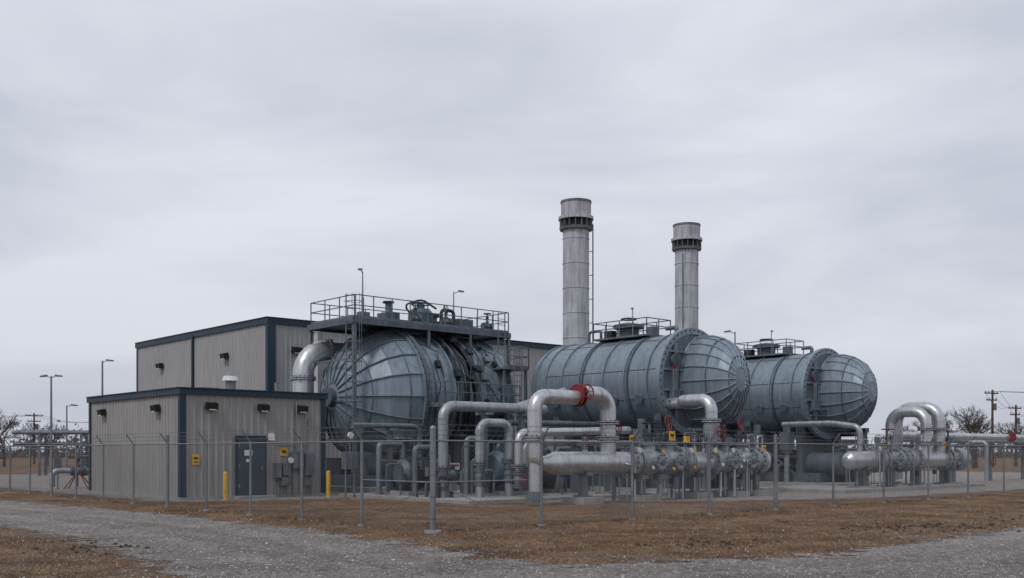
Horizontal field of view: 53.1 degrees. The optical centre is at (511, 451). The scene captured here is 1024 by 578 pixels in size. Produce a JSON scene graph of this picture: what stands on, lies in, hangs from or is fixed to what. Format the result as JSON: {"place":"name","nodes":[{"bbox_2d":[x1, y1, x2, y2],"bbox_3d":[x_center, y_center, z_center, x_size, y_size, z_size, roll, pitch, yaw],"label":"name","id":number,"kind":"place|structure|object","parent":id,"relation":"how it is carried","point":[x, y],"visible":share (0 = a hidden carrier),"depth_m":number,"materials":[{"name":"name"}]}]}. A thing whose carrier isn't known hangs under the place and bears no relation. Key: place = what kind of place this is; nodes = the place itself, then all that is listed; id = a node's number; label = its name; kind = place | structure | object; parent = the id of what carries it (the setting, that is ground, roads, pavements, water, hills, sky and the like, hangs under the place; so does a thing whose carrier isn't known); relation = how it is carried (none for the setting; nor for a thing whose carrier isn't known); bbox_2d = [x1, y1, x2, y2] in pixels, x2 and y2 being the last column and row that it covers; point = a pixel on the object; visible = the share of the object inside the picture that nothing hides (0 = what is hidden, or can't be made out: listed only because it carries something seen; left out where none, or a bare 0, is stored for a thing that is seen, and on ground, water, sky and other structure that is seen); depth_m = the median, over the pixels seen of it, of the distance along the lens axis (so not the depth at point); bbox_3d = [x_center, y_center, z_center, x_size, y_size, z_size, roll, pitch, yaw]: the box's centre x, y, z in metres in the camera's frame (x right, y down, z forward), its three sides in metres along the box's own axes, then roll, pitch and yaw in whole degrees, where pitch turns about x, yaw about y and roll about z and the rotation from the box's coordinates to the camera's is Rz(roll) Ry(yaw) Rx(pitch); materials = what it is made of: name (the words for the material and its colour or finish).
{"place":"outdoors","nodes":[
{"label":"outdoors","id":0,"kind":"place"},
{"bbox_2d":[88,490,325,500],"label":"plinth","id":1,"kind":"structure","parent":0,"point":[195,498],"depth_m":41.40,"materials":[{"name":"concrete"}]},
{"bbox_2d":[91,394,320,496],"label":"walls","id":2,"kind":"structure","parent":1,"relation":"on","point":[129,417],"depth_m":41.04,"materials":[{"name":"grey metal"}]},
{"bbox_2d":[96,402,308,415],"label":"wall lights","id":3,"kind":"object","parent":2,"relation":"attached to","point":[215,405],"depth_m":40.68,"materials":[{"name":"black metal"}]},
{"bbox_2d":[86,387,328,496],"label":"trim","id":4,"kind":"structure","parent":2,"relation":"attached to","point":[181,392],"depth_m":40.62,"materials":[{"name":"black metal"}]},
{"bbox_2d":[192,433,287,464],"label":"wall signs","id":5,"kind":"object","parent":2,"relation":"attached to","point":[270,436],"depth_m":41.15,"materials":[{"name":"yellow paint"}]},
{"bbox_2d":[233,436,274,498],"bbox_3d":[-10.147,0.608,40.344,1.500,2.475,0.610,0,0,-42],"label":"door","id":6,"kind":"structure","parent":2,"relation":"attached to","point":[242,462],"depth_m":40.48,"materials":[{"name":"paint"}]},
{"bbox_2d":[272,401,314,494],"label":"electrical boxes","id":7,"kind":"object","parent":2,"relation":"attached to","point":[308,467],"visible":0.77,"depth_m":41.68,"materials":[{"name":"grey metal"}]},
{"bbox_2d":[197,371,277,390],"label":"roof vents","id":8,"kind":"object","parent":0,"point":[230,378],"visible":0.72,"depth_m":43.29,"materials":[{"name":"white metal"}]},
{"bbox_2d":[0,500,556,577],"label":"gravel road","id":9,"kind":"structure","parent":0,"point":[221,537],"depth_m":20.53,"materials":[{"name":"grey gravel"}]},
{"bbox_2d":[0,504,1023,577],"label":"gravel stones","id":10,"kind":"object","parent":9,"relation":"on","point":[622,575],"visible":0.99,"depth_m":17.75,"materials":[{"name":"grey gravel"}]},
{"bbox_2d":[0,452,1023,577],"bbox_3d":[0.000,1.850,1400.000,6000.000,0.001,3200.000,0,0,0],"label":"ground","id":11,"kind":"structure","parent":0,"point":[1014,497],"depth_m":25.30,"materials":[{"name":"brown plant"}]},
{"bbox_2d":[0,414,19,466],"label":"bare tree","id":12,"kind":"object","parent":11,"relation":"on","point":[3,440],"visible":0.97,"depth_m":125.47,"materials":[{"name":"brown plant"}]},
{"bbox_2d":[0,408,23,439],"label":"bare tree","id":13,"kind":"object","parent":11,"relation":"on","point":[9,424],"visible":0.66,"depth_m":127.97,"materials":[{"name":"brown plant"}]},
{"bbox_2d":[12,422,55,455],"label":"bare tree","id":14,"kind":"object","parent":11,"relation":"on","point":[30,435],"visible":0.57,"depth_m":119.51,"materials":[{"name":"brown plant"}]},
{"bbox_2d":[25,413,42,463],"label":"utility pole","id":15,"kind":"object","parent":11,"relation":"on","point":[34,421],"visible":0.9,"depth_m":149.91,"materials":[{"name":"brown wood"}]},
{"bbox_2d":[28,414,88,422],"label":"power line","id":16,"kind":"object","parent":15,"relation":"attached to","point":[63,420],"visible":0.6,"depth_m":144.35,"materials":[{"name":"black metal"}]},
{"bbox_2d":[39,423,65,465],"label":"bare tree","id":17,"kind":"object","parent":11,"relation":"on","point":[64,428],"visible":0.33,"depth_m":130.21,"materials":[{"name":"brown plant"}]},
{"bbox_2d":[66,404,77,467],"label":"light pole","id":18,"kind":"object","parent":11,"relation":"on","point":[67,429],"visible":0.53,"depth_m":91.94,"materials":[{"name":"grey metal"}]},
{"bbox_2d":[0,448,1020,471],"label":"chain link fence","id":19,"kind":"object","parent":11,"relation":"on","point":[795,448],"visible":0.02,"depth_m":92.00,"materials":[{"name":"grey metal"}]},
{"bbox_2d":[0,420,1022,458],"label":"distant treeline","id":20,"kind":"object","parent":11,"relation":"on","point":[76,439],"visible":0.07,"depth_m":272.72,"materials":[{"name":"brown plant"}]},
{"bbox_2d":[0,471,1023,502],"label":"gravel yard","id":21,"kind":"structure","parent":11,"relation":"on","point":[15,484],"depth_m":48.61,"materials":[{"name":"grey gravel"}]},
{"bbox_2d":[12,430,88,475],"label":"pipe rack","id":22,"kind":"object","parent":21,"relation":"on","point":[45,433],"visible":0.29,"depth_m":78.73,"materials":[{"name":"grey metal"}]},
{"bbox_2d":[40,375,62,471],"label":"light pole","id":23,"kind":"object","parent":21,"relation":"on","point":[51,377],"visible":0.69,"depth_m":69.94,"materials":[{"name":"grey metal"}]},
{"bbox_2d":[49,454,88,488],"bbox_3d":[-21.600,0.990,51.000,2.680,1.758,1.452,0,0,-29],"label":"valve assembly","id":24,"kind":"object","parent":21,"relation":"on","point":[58,463],"visible":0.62,"depth_m":50.84,"materials":[{"name":"grey metal"}]},
{"bbox_2d":[101,359,113,394],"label":"light pole","id":25,"kind":"object","parent":21,"relation":"on","point":[102,375],"visible":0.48,"depth_m":70.45,"materials":[{"name":"grey metal"}]},
{"bbox_2d":[222,471,228,500],"bbox_3d":[-10.860,1.300,38.800,0.312,1.100,0.320,0,0,0],"label":"bollard","id":26,"kind":"object","parent":21,"relation":"on","point":[225,487],"visible":0.79,"depth_m":38.73,"materials":[{"name":"yellow metal"}]},
{"bbox_2d":[324,470,331,497],"bbox_3d":[-7.350,1.300,41.000,0.312,1.100,0.320,0,0,0],"label":"bollard","id":27,"kind":"object","parent":21,"relation":"on","point":[328,476],"visible":0.91,"depth_m":40.94,"materials":[{"name":"yellow metal"}]},
{"bbox_2d":[341,432,357,497],"bbox_3d":[-6.483,0.535,40.973,0.600,2.630,0.320,0,0,-42],"label":"instrument cabinet","id":28,"kind":"object","parent":21,"relation":"on","point":[354,459],"visible":0.77,"depth_m":40.86,"materials":[{"name":"grey metal"}]},
{"bbox_2d":[290,268,528,492],"bbox_3d":[-4.899,-3.419,50.431,11.011,10.537,8.360,0,0,-42],"label":"compressor unit","id":29,"kind":"object","parent":21,"relation":"on","point":[421,365],"visible":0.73,"depth_m":48.47,"materials":[{"name":"paint"}]},
{"bbox_2d":[339,387,666,503],"bbox_3d":[1.239,-0.546,43.912,15.800,4.792,8.400,0,0,-42],"label":"process piping","id":30,"kind":"object","parent":21,"relation":"on","point":[484,410],"visible":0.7,"depth_m":40.11,"materials":[{"name":"silver metal"}]},
{"bbox_2d":[390,457,456,495],"bbox_3d":[-3.446,1.006,41.721,2.862,1.569,1.291,0,0,-42],"label":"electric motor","id":31,"kind":"object","parent":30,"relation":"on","point":[420,473],"visible":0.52,"depth_m":40.83,"materials":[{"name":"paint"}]},
{"bbox_2d":[488,448,556,495],"bbox_3d":[0.482,0.825,42.015,3.498,1.931,1.578,0,0,-42],"label":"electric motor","id":32,"kind":"object","parent":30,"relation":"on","point":[496,468],"visible":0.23,"depth_m":40.77,"materials":[{"name":"metal"}]},
{"bbox_2d":[543,471,590,492],"bbox_3d":[2.276,1.006,44.026,2.862,1.569,1.292,0,0,-42],"label":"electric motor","id":33,"kind":"object","parent":30,"relation":"on","point":[546,483],"visible":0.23,"depth_m":42.98,"materials":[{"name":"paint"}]},
{"bbox_2d":[0,423,1023,533],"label":"chain link fence","id":34,"kind":"object","parent":21,"relation":"on","point":[432,482],"visible":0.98,"depth_m":30.28,"materials":[{"name":"metal"}]},
{"bbox_2d":[558,198,593,344],"bbox_3d":[4.216,-6.400,58.493,2.200,16.500,5.354,0,0,-17],"label":"exhaust stack","id":35,"kind":"object","parent":21,"relation":"on","point":[575,218],"visible":0.59,"depth_m":59.33,"materials":[{"name":"metal"}]},
{"bbox_2d":[524,384,772,504],"bbox_3d":[4.657,-0.265,40.199,13.760,4.230,4.493,0,0,-42],"label":"pipe manifold","id":36,"kind":"object","parent":21,"relation":"on","point":[577,395],"visible":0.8,"depth_m":38.20,"materials":[{"name":"silver metal"}]},
{"bbox_2d":[531,308,782,495],"bbox_3d":[5.799,-2.444,48.342,6.705,8.588,12.240,0,0,-42],"label":"compressor unit","id":37,"kind":"object","parent":21,"relation":"on","point":[635,374],"visible":0.53,"depth_m":45.71,"materials":[{"name":"paint"}]},
{"bbox_2d":[671,222,701,329],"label":"exhaust stack","id":38,"kind":"object","parent":21,"relation":"on","point":[686,240],"visible":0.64,"depth_m":67.31,"materials":[{"name":"metal"}]},
{"bbox_2d":[724,330,735,343],"bbox_3d":[13.225,-2.748,62.000,0.779,9.197,0.240,0,0,0],"label":"light pole","id":39,"kind":"object","parent":21,"relation":"on","point":[728,331],"visible":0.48,"depth_m":61.97,"materials":[{"name":"grey metal"}]},
{"bbox_2d":[726,330,901,486],"bbox_3d":[14.614,-2.444,57.476,6.558,8.588,12.060,0,0,-42],"label":"compressor unit","id":40,"kind":"object","parent":21,"relation":"on","point":[821,384],"visible":0.53,"depth_m":54.34,"materials":[{"name":"paint"}]},
{"bbox_2d":[767,402,984,493],"bbox_3d":[18.035,-0.379,51.608,14.000,4.459,5.417,0,0,-42],"label":"pipe manifold","id":41,"kind":"object","parent":21,"relation":"on","point":[922,412],"visible":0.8,"depth_m":50.78,"materials":[{"name":"silver metal"}]},
{"bbox_2d":[896,432,1023,481],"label":"pipeline","id":42,"kind":"object","parent":21,"relation":"on","point":[1001,439],"visible":0.59,"depth_m":61.58,"materials":[{"name":"silver metal"}]},
{"bbox_2d":[17,515,1022,556],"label":"soil clods","id":43,"kind":"object","parent":11,"relation":"on","point":[645,544],"visible":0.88,"depth_m":20.84,"materials":[{"name":"brown soil"}]},
{"bbox_2d":[903,425,917,443],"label":"bare tree","id":44,"kind":"object","parent":11,"relation":"on","point":[908,431],"visible":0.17,"depth_m":121.10,"materials":[{"name":"brown plant"}]},
{"bbox_2d":[911,410,967,432],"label":"bare tree","id":45,"kind":"object","parent":11,"relation":"on","point":[946,425],"visible":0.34,"depth_m":115.50,"materials":[{"name":"brown plant"}]},
{"bbox_2d":[948,405,990,468],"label":"bare tree","id":46,"kind":"object","parent":11,"relation":"on","point":[967,418],"visible":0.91,"depth_m":111.99,"materials":[{"name":"brown plant"}]},
{"bbox_2d":[962,420,999,467],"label":"bare tree","id":47,"kind":"object","parent":11,"relation":"on","point":[982,431],"visible":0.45,"depth_m":118.00,"materials":[{"name":"brown plant"}]},
{"bbox_2d":[984,390,998,466],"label":"utility pole","id":48,"kind":"object","parent":11,"relation":"on","point":[993,405],"visible":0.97,"depth_m":119.92,"materials":[{"name":"brown wood"}]},
{"bbox_2d":[985,422,1023,444],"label":"bare tree","id":49,"kind":"object","parent":11,"relation":"on","point":[1009,430],"visible":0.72,"depth_m":150.47,"materials":[{"name":"brown plant"}]},
{"bbox_2d":[1008,405,1021,466],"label":"utility pole","id":50,"kind":"object","parent":11,"relation":"on","point":[1017,420],"visible":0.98,"depth_m":125.91,"materials":[{"name":"brown wood"}]},
{"bbox_2d":[1007,426,1023,434],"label":"bare tree","id":51,"kind":"object","parent":11,"relation":"on","point":[1017,432],"visible":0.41,"depth_m":128.62,"materials":[{"name":"brown plant"}]},
{"bbox_2d":[0,0,1023,451],"label":"sky","id":52,"kind":"structure","parent":0,"point":[851,172],"materials":[{"name":"grey"}]},
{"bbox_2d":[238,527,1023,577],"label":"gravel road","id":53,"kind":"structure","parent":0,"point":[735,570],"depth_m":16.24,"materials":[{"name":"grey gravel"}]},
{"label":"plinth","id":54,"kind":"object","parent":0,"visible":0},
{"bbox_2d":[138,324,552,457],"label":"walls","id":55,"kind":"structure","parent":54,"relation":"on","point":[244,349],"depth_m":62.74,"materials":[{"name":"grey metal"}]},
{"bbox_2d":[155,346,302,368],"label":"wall lights","id":56,"kind":"object","parent":55,"relation":"attached to","point":[295,350],"depth_m":61.34,"materials":[{"name":"black metal"}]},
{"bbox_2d":[191,323,317,392],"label":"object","id":57,"kind":"object","parent":55,"relation":"attached to","point":[271,354],"visible":0.17,"depth_m":58.08,"materials":[{"name":"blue metal"}]},
{"bbox_2d":[135,316,562,390],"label":"trim","id":58,"kind":"structure","parent":55,"relation":"attached to","point":[265,320],"depth_m":63.60,"materials":[{"name":"black metal"}]}
]}

